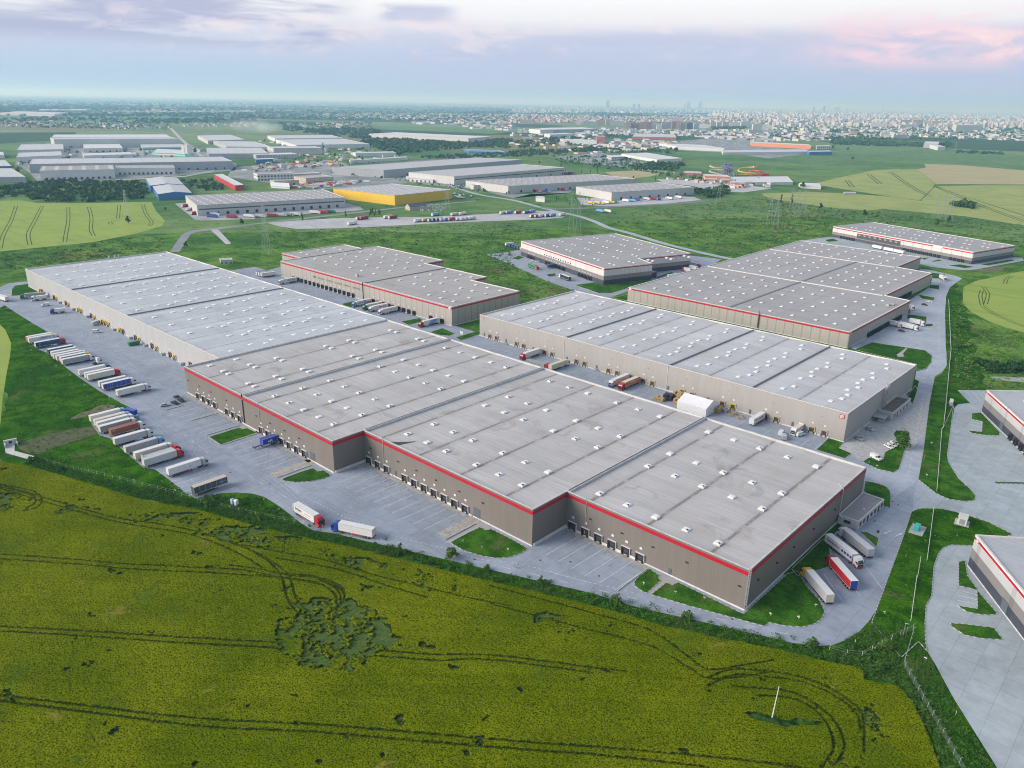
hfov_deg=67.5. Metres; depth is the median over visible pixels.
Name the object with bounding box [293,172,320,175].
office building
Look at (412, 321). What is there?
grass island
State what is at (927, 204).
crop field
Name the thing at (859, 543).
lorry
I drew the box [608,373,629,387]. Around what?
lorry
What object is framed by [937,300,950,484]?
rail fence
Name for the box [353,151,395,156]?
industrial hall
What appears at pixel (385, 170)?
industrial hall
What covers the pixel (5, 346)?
crop field
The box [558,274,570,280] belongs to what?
lorry
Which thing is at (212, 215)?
lorry
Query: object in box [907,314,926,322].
grass island
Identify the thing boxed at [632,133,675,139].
industrial hall
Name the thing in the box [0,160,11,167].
industrial hall
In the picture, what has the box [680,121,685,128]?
apartment block
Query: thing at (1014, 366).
hedge belt
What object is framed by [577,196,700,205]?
yard
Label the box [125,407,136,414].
skip container
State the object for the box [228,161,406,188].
yard
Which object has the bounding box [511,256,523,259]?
grass island
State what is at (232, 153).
industrial hall
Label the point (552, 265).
container trailer
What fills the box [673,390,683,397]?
crate stack
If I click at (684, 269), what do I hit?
lorry
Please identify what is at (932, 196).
field track
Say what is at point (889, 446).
parked car
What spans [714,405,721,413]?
crate stack
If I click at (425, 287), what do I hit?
warehouse
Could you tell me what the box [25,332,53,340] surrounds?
lorry
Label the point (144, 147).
industrial hall
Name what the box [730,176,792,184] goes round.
industrial hall
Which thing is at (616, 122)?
apartment block
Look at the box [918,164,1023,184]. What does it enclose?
crop field
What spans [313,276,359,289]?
window
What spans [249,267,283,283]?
yard
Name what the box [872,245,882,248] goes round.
lorry
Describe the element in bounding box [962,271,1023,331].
crop field
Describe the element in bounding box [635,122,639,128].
apartment block
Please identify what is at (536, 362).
lorry
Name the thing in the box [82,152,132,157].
industrial hall
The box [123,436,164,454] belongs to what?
lorry
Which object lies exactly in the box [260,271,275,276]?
lorry
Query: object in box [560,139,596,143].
industrial hall
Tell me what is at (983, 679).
yard
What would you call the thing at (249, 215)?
lorry
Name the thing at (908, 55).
sky
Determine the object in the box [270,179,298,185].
industrial hall
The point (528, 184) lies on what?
industrial hall
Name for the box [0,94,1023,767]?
ground
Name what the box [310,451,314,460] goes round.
roller door
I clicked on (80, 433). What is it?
bare earth
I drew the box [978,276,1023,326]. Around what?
field track
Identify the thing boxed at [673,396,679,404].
crate stack
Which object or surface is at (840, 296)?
warehouse
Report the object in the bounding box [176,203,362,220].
yard
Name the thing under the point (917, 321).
lorry
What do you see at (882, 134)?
apartment block
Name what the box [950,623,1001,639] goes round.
grass island
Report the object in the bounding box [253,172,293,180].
office building
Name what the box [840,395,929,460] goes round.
car park
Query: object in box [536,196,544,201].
industrial hall
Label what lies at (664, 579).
path
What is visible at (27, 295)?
lorry
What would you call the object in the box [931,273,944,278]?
grass island
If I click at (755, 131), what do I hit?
apartment block
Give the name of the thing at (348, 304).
grass island
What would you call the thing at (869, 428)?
parked car
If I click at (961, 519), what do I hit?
transformer kiosk
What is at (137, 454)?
lorry
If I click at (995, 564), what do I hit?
warehouse
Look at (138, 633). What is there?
crop field
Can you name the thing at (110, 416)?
lorry
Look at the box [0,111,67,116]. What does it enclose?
industrial hall
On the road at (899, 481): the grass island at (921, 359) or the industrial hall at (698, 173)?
the grass island at (921, 359)
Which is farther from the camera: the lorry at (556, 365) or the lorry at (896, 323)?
the lorry at (896, 323)
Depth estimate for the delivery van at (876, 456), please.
336.65 m
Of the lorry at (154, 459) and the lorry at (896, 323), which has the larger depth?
the lorry at (896, 323)
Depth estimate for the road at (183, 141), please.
2590.22 m
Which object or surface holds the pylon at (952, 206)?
on the ground at (806, 168)
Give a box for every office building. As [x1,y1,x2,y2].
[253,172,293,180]
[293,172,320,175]
[596,136,605,142]
[816,145,829,149]
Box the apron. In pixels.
[187,395,649,569]
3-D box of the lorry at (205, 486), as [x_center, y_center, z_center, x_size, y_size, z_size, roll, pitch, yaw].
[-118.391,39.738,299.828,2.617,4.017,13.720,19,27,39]
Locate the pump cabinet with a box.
[908,521,926,535]
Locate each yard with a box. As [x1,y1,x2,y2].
[0,282,917,645]
[16,144,236,181]
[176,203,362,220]
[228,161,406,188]
[230,267,924,492]
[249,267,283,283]
[386,176,573,197]
[487,250,720,297]
[555,153,646,167]
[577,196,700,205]
[657,179,770,191]
[674,138,808,157]
[803,237,1023,269]
[913,390,1023,767]
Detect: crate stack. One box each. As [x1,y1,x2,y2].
[652,394,665,401]
[663,392,674,400]
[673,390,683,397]
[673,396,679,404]
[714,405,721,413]
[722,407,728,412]
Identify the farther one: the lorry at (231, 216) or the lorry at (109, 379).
the lorry at (231, 216)
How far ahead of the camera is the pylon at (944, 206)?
1078.78 m
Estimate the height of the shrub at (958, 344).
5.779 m
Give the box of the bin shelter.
[872,412,888,422]
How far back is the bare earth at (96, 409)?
374.06 m
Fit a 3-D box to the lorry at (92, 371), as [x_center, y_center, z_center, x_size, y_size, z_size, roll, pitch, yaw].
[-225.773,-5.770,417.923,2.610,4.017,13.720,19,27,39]
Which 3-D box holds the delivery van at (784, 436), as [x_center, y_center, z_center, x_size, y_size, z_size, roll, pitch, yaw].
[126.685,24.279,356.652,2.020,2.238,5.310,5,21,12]
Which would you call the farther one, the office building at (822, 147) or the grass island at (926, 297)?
the office building at (822, 147)
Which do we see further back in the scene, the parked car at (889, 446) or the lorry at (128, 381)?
the lorry at (128, 381)
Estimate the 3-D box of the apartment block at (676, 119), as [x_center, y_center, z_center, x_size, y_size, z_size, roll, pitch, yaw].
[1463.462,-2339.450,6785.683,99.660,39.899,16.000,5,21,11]
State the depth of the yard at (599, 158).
2105.11 m
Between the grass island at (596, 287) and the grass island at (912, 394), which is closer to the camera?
the grass island at (912, 394)
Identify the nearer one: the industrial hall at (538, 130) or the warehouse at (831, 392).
the warehouse at (831, 392)
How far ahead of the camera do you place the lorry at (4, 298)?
564.88 m
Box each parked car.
[160,403,169,406]
[854,436,863,440]
[864,426,874,430]
[884,444,893,448]
[887,442,897,446]
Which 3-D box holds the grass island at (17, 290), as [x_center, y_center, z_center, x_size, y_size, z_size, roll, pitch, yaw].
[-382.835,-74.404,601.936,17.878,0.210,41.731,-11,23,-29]
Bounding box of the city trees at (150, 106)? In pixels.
[0,98,1023,193]
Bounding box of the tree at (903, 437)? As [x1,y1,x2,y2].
[893,430,910,448]
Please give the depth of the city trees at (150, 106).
6183.13 m
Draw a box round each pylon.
[121,190,130,217]
[260,203,271,253]
[568,193,577,236]
[575,192,582,234]
[772,198,782,227]
[932,196,942,218]
[940,194,949,218]
[945,192,956,220]
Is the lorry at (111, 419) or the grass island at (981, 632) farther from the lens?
the lorry at (111, 419)
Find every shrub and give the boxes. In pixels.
[27,452,40,462]
[199,495,214,506]
[255,511,266,521]
[395,543,406,556]
[445,547,458,557]
[483,564,490,571]
[537,575,546,585]
[609,594,622,605]
[681,610,693,621]
[805,636,819,649]
[868,660,885,673]
[874,639,891,650]
[952,319,962,328]
[953,339,963,347]
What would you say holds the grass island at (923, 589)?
on the yard at (983, 679)
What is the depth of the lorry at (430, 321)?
524.28 m
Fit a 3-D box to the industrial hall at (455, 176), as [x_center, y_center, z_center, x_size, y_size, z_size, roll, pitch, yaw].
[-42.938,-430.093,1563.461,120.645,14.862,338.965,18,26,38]
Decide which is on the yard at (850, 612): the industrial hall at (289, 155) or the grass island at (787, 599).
the grass island at (787, 599)
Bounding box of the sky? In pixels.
[0,0,1023,112]
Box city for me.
[0,99,1023,187]
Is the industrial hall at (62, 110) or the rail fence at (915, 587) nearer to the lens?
the rail fence at (915, 587)
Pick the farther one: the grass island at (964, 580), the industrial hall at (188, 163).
the industrial hall at (188, 163)
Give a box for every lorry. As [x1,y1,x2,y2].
[0,294,8,301]
[20,291,45,298]
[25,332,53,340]
[28,333,58,343]
[31,294,46,300]
[34,337,65,347]
[46,344,72,354]
[50,307,64,313]
[50,346,76,357]
[52,348,78,359]
[55,350,86,361]
[59,351,90,362]
[61,354,94,365]
[77,364,111,376]
[83,367,110,379]
[86,368,120,380]
[88,407,126,422]
[93,411,131,427]
[96,413,134,428]
[98,375,126,387]
[98,417,137,433]
[101,377,136,390]
[108,421,145,436]
[112,428,153,445]
[115,383,150,396]
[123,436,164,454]
[133,442,172,460]
[141,444,180,457]
[141,448,183,467]
[165,456,208,476]
[191,474,227,495]
[206,214,217,217]
[226,214,237,217]
[243,214,254,217]
[255,214,266,217]
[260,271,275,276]
[266,213,277,216]
[278,277,296,284]
[292,501,324,527]
[309,210,320,213]
[331,520,375,538]
[347,221,356,224]
[351,298,371,306]
[359,216,368,219]
[362,301,381,309]
[368,303,387,311]
[377,305,397,314]
[388,215,396,218]
[418,317,438,327]
[519,348,540,359]
[526,357,548,368]
[528,263,538,269]
[548,359,569,369]
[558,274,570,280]
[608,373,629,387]
[618,376,639,390]
[681,267,691,271]
[690,261,700,267]
[749,411,765,424]
[790,422,803,435]
[800,567,834,603]
[824,533,864,568]
[824,555,858,590]
[837,527,874,557]
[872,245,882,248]
[883,247,893,251]
[889,320,901,327]
[893,249,904,253]
[900,321,918,330]
[909,318,925,326]
[939,274,946,280]
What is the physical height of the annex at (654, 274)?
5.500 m
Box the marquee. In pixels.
[271,182,289,188]
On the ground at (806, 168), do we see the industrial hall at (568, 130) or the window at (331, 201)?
the industrial hall at (568, 130)
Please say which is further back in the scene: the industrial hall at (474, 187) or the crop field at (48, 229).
the industrial hall at (474, 187)
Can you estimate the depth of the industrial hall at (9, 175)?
1319.25 m
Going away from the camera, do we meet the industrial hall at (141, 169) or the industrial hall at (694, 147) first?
the industrial hall at (141, 169)
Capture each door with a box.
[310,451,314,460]
[473,507,479,518]
[709,405,715,414]
[1000,597,1008,614]
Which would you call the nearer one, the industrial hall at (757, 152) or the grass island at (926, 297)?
the grass island at (926, 297)
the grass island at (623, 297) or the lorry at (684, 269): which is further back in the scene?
the lorry at (684, 269)
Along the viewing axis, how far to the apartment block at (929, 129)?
5231.06 m
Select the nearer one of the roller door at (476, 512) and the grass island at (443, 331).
the roller door at (476, 512)
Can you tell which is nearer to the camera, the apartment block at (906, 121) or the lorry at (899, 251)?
the lorry at (899, 251)
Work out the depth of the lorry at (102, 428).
350.60 m
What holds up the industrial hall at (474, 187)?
on the ground at (806, 168)
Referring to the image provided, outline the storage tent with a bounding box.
[677,393,718,416]
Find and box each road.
[116,170,213,179]
[170,128,203,156]
[170,201,473,251]
[406,149,599,161]
[448,185,733,259]
[538,200,710,208]
[851,269,961,496]
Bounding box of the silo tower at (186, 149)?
[181,144,191,155]
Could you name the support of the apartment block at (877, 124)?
on the ground at (806, 168)
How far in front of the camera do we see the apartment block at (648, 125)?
4852.47 m
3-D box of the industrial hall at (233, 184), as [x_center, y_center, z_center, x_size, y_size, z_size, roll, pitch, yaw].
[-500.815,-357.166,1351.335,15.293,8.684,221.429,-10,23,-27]
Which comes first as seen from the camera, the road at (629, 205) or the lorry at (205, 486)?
the lorry at (205, 486)
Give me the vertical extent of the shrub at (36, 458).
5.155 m
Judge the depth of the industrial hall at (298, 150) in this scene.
2096.53 m
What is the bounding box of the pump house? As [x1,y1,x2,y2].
[219,258,232,263]
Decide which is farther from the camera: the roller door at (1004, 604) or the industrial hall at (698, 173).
the industrial hall at (698, 173)
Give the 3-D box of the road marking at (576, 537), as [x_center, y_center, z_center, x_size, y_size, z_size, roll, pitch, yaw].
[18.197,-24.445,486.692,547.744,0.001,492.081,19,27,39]
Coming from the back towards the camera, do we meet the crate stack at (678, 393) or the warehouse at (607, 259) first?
the warehouse at (607, 259)
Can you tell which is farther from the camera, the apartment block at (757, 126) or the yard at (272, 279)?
the apartment block at (757, 126)
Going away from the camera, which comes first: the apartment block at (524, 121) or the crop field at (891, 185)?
the crop field at (891, 185)
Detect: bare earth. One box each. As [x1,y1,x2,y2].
[18,427,97,453]
[71,405,114,418]
[978,266,1006,271]
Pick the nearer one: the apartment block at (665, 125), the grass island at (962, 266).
the grass island at (962, 266)
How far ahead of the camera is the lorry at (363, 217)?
981.59 m
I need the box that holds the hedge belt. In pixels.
[972,357,1023,372]
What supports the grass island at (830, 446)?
on the yard at (813, 442)
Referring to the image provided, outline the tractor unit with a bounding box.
[92,357,101,364]
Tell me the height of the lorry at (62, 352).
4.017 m
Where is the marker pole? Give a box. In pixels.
[772,687,778,717]
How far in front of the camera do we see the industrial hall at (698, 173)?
1691.15 m
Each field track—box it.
[0,205,153,247]
[845,172,1022,221]
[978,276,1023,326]
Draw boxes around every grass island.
[11,284,37,295]
[209,428,256,444]
[282,468,331,481]
[342,300,359,307]
[401,318,421,324]
[430,328,454,335]
[451,527,527,557]
[455,330,479,339]
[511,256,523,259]
[576,279,651,292]
[613,295,627,300]
[634,569,660,592]
[651,571,824,626]
[656,272,673,277]
[792,539,830,575]
[817,438,851,457]
[855,342,931,370]
[859,531,878,546]
[863,430,905,472]
[864,481,890,507]
[872,508,1011,656]
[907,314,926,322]
[907,386,917,403]
[918,351,975,501]
[919,295,934,300]
[929,285,939,289]
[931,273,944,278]
[948,264,971,267]
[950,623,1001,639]
[957,590,997,614]
[958,560,977,589]
[968,413,999,435]
[981,259,1014,265]
[995,481,1023,483]
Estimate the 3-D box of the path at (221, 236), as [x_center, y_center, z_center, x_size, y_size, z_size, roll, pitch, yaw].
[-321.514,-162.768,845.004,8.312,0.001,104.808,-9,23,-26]
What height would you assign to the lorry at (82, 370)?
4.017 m
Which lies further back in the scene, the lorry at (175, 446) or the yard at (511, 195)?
the yard at (511, 195)
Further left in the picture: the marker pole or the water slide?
the water slide
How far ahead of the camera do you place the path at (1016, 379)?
442.24 m
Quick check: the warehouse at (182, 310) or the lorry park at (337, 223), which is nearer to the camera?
the warehouse at (182, 310)
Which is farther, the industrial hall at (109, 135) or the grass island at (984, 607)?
the industrial hall at (109, 135)
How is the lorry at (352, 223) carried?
on the lorry park at (337, 223)
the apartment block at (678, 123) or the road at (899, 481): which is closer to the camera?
the road at (899, 481)
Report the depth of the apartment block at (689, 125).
4889.65 m
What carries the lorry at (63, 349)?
on the yard at (850, 612)
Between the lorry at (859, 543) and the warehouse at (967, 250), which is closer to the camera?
the lorry at (859, 543)
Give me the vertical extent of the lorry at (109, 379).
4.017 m
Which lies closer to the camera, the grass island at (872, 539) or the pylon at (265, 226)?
the grass island at (872, 539)
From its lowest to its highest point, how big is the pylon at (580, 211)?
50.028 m
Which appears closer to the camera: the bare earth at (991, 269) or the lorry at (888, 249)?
the bare earth at (991, 269)
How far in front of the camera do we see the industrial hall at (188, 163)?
1593.38 m
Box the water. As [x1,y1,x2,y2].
[658,114,724,115]
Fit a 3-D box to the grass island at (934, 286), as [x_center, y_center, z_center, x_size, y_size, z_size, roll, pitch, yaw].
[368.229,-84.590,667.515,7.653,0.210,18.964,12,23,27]
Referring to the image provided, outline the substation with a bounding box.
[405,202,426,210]
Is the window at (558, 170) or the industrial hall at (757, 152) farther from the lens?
the industrial hall at (757, 152)
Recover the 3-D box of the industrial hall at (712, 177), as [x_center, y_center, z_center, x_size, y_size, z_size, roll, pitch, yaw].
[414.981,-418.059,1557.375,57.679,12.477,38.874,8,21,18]
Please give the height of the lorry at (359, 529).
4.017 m
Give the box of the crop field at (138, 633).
[0,461,940,767]
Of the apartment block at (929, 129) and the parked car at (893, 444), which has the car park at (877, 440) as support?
the parked car at (893, 444)
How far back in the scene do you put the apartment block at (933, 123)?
7341.65 m
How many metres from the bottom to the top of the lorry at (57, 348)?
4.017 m
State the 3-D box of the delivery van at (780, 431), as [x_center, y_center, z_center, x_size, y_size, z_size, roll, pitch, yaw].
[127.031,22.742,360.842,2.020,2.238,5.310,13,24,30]
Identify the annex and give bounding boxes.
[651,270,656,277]
[837,492,883,529]
[877,382,910,420]
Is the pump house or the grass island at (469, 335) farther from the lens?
the pump house
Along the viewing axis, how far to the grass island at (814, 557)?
261.66 m
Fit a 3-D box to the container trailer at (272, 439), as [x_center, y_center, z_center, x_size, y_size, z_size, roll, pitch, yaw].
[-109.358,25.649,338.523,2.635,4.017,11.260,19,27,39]
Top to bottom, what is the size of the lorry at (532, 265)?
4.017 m
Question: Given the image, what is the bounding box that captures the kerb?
[166,405,647,590]
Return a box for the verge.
[0,283,995,767]
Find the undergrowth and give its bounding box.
[24,457,996,767]
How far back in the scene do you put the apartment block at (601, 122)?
5522.41 m
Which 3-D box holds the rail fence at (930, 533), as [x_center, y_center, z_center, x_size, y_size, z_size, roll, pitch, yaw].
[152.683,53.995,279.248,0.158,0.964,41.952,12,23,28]
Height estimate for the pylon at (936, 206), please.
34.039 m
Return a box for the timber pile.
[728,411,747,418]
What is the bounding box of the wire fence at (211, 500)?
[40,457,381,540]
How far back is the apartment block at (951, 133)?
4504.86 m
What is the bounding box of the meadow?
[0,216,1023,642]
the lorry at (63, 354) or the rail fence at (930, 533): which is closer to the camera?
the rail fence at (930, 533)
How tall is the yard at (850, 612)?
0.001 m
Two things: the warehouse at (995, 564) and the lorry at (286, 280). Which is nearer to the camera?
the warehouse at (995, 564)
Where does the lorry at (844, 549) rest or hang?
on the yard at (850, 612)
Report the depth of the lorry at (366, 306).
561.71 m
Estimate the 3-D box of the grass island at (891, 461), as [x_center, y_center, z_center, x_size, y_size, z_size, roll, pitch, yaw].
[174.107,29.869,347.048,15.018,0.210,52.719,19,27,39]
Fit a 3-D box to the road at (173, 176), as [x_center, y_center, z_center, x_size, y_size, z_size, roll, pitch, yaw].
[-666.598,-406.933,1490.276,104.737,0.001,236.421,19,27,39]
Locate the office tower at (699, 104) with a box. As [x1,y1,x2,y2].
[698,101,701,108]
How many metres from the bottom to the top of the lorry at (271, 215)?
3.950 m
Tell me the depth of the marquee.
1307.49 m
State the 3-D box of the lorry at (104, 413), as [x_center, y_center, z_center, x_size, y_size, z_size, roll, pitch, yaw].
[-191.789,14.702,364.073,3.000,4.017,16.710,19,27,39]
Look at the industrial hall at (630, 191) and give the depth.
1281.29 m
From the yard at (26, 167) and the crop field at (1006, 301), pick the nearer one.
the crop field at (1006, 301)
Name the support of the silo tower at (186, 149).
on the ground at (806, 168)
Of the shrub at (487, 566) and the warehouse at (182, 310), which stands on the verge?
the shrub at (487, 566)
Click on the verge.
(16, 325)
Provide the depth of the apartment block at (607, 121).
5619.02 m
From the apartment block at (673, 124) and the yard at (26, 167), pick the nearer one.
the yard at (26, 167)
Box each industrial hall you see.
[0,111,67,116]
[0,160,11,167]
[0,168,25,182]
[16,151,61,162]
[17,144,63,153]
[29,157,232,172]
[39,109,86,110]
[39,165,115,179]
[50,137,178,147]
[52,134,169,136]
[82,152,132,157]
[83,144,122,151]
[115,165,175,174]
[140,143,180,150]
[146,177,183,191]
[152,149,185,156]
[153,184,191,200]
[185,189,345,215]
[197,135,243,143]
[206,148,268,158]
[213,141,267,149]
[214,174,243,190]
[253,152,297,158]
[255,158,273,163]
[267,135,341,140]
[267,146,321,154]
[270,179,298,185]
[276,139,369,148]
[294,174,333,182]
[332,157,521,177]
[333,183,450,204]
[349,156,407,163]
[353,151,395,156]
[369,132,489,141]
[406,176,432,182]
[409,164,564,184]
[463,149,505,153]
[466,174,635,193]
[470,184,479,189]
[529,128,552,133]
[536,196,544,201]
[543,127,594,132]
[544,133,571,137]
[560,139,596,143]
[576,182,693,199]
[607,155,624,160]
[621,152,681,161]
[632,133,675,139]
[659,143,723,150]
[684,171,701,175]
[702,174,729,182]
[722,149,806,154]
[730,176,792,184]
[750,142,810,148]
[798,183,820,188]
[806,150,831,154]
[923,141,938,147]
[929,145,944,149]
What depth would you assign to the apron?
296.57 m
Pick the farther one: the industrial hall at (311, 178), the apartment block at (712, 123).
the apartment block at (712, 123)
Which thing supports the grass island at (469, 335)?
on the yard at (813, 442)
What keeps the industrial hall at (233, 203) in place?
on the ground at (806, 168)
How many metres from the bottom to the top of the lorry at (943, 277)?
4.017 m
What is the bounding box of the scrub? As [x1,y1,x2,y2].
[2,196,1023,388]
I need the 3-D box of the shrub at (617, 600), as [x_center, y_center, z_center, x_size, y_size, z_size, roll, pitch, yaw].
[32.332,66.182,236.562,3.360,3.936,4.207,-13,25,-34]
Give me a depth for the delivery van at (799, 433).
358.97 m
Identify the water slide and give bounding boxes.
[709,163,769,175]
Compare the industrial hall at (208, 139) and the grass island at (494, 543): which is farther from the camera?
the industrial hall at (208, 139)
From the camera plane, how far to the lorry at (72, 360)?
437.91 m
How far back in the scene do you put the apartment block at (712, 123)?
5459.82 m
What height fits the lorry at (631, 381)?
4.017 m
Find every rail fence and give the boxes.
[910,558,920,620]
[927,508,933,558]
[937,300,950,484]
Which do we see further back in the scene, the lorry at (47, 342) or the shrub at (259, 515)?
the lorry at (47, 342)
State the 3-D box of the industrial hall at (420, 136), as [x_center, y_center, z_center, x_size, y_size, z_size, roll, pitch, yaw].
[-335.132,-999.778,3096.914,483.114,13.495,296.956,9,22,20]
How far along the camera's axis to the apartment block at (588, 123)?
5528.34 m
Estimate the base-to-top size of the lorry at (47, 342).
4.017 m
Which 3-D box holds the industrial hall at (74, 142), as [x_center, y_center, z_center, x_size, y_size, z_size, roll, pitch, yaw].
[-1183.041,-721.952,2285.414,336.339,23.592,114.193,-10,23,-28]
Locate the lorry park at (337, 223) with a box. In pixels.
[269,211,565,228]
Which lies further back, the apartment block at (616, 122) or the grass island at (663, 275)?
the apartment block at (616, 122)
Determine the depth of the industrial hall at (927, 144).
3100.79 m
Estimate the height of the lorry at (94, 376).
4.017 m
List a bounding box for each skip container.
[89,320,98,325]
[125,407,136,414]
[127,340,139,345]
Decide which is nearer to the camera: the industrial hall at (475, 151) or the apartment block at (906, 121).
the industrial hall at (475, 151)
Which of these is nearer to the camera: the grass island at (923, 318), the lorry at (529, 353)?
the lorry at (529, 353)
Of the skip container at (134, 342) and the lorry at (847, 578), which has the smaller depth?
the lorry at (847, 578)
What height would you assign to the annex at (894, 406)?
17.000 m
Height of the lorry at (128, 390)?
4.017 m
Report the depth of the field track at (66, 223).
917.00 m
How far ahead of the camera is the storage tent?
384.07 m
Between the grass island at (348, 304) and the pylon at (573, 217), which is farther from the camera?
the pylon at (573, 217)
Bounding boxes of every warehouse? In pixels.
[25,251,385,365]
[184,319,866,610]
[280,244,519,325]
[479,290,916,441]
[521,233,690,284]
[627,240,931,347]
[832,222,1015,263]
[967,534,1023,639]
[981,390,1023,454]
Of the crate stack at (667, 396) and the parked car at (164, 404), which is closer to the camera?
the parked car at (164, 404)
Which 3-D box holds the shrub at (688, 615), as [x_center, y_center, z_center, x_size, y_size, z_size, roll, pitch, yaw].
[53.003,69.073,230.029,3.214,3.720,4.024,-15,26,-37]
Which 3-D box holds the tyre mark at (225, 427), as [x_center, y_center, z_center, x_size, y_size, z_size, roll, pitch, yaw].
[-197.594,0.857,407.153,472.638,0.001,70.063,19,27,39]
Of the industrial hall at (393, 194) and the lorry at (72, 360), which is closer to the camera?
the lorry at (72, 360)
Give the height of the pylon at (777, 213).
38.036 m
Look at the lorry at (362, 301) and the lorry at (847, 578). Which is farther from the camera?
the lorry at (362, 301)
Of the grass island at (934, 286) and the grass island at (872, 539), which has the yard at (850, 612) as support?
the grass island at (872, 539)
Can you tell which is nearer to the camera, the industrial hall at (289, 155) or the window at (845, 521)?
the window at (845, 521)
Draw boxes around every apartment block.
[520,119,533,123]
[582,121,596,124]
[598,119,604,124]
[605,119,612,124]
[610,121,623,124]
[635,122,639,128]
[640,122,645,128]
[645,121,651,128]
[661,122,670,128]
[671,118,682,121]
[671,121,675,128]
[676,121,680,128]
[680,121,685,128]
[686,122,692,128]
[693,123,698,128]
[699,123,709,127]
[710,121,715,126]
[722,121,728,126]
[729,122,739,126]
[740,121,751,126]
[748,129,762,133]
[752,124,761,129]
[762,124,772,129]
[763,129,774,132]
[870,122,887,127]
[880,132,889,136]
[891,134,907,138]
[899,120,911,124]
[912,120,924,124]
[926,127,933,131]
[931,121,940,125]
[948,132,957,135]
[952,124,982,131]
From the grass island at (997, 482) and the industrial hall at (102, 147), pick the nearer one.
the grass island at (997, 482)
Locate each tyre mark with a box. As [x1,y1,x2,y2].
[2,298,452,546]
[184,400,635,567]
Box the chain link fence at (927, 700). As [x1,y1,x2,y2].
[900,626,963,765]
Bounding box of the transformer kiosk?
[954,512,969,527]
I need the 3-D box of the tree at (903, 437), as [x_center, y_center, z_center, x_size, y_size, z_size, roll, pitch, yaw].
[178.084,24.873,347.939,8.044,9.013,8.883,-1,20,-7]
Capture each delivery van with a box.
[92,329,101,332]
[778,429,784,435]
[781,433,786,439]
[795,430,804,436]
[870,452,882,460]
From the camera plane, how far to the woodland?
2543.04 m
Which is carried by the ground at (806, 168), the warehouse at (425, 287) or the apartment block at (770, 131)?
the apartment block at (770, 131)
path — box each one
[5,444,33,458]
[211,229,229,243]
[445,522,676,593]
[897,348,906,356]
[990,376,1023,381]
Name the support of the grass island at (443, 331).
on the yard at (813, 442)
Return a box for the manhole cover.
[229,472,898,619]
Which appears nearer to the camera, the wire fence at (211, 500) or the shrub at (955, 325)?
the wire fence at (211, 500)
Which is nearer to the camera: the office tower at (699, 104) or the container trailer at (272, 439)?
the container trailer at (272, 439)
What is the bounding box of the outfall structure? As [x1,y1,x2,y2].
[3,438,17,447]
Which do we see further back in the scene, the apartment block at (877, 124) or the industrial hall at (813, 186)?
the apartment block at (877, 124)
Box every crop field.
[0,200,164,250]
[0,325,10,422]
[0,461,940,767]
[605,170,658,177]
[762,187,1023,224]
[818,169,933,200]
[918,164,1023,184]
[936,185,1023,214]
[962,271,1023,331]
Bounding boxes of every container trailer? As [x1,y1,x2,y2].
[252,434,277,448]
[547,263,554,267]
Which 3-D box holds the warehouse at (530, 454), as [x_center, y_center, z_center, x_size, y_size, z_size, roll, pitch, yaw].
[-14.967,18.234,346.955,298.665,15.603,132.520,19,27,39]
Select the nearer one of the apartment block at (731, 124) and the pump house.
the pump house
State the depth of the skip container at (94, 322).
511.48 m
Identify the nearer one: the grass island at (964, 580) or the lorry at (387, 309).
the grass island at (964, 580)
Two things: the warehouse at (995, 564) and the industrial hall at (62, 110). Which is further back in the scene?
the industrial hall at (62, 110)
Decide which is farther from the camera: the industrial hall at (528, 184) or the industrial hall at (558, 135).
the industrial hall at (558, 135)
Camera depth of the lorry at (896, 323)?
542.01 m
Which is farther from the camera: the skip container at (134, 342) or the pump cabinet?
the skip container at (134, 342)
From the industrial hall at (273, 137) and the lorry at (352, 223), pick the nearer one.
the lorry at (352, 223)
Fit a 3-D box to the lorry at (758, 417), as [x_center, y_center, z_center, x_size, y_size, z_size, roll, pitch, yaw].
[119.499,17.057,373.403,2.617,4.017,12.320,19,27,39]
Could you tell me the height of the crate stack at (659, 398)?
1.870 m
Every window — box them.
[199,201,343,209]
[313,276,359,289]
[455,170,563,179]
[844,503,882,525]
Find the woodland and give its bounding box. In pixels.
[0,104,1023,208]
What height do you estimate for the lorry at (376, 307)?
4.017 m

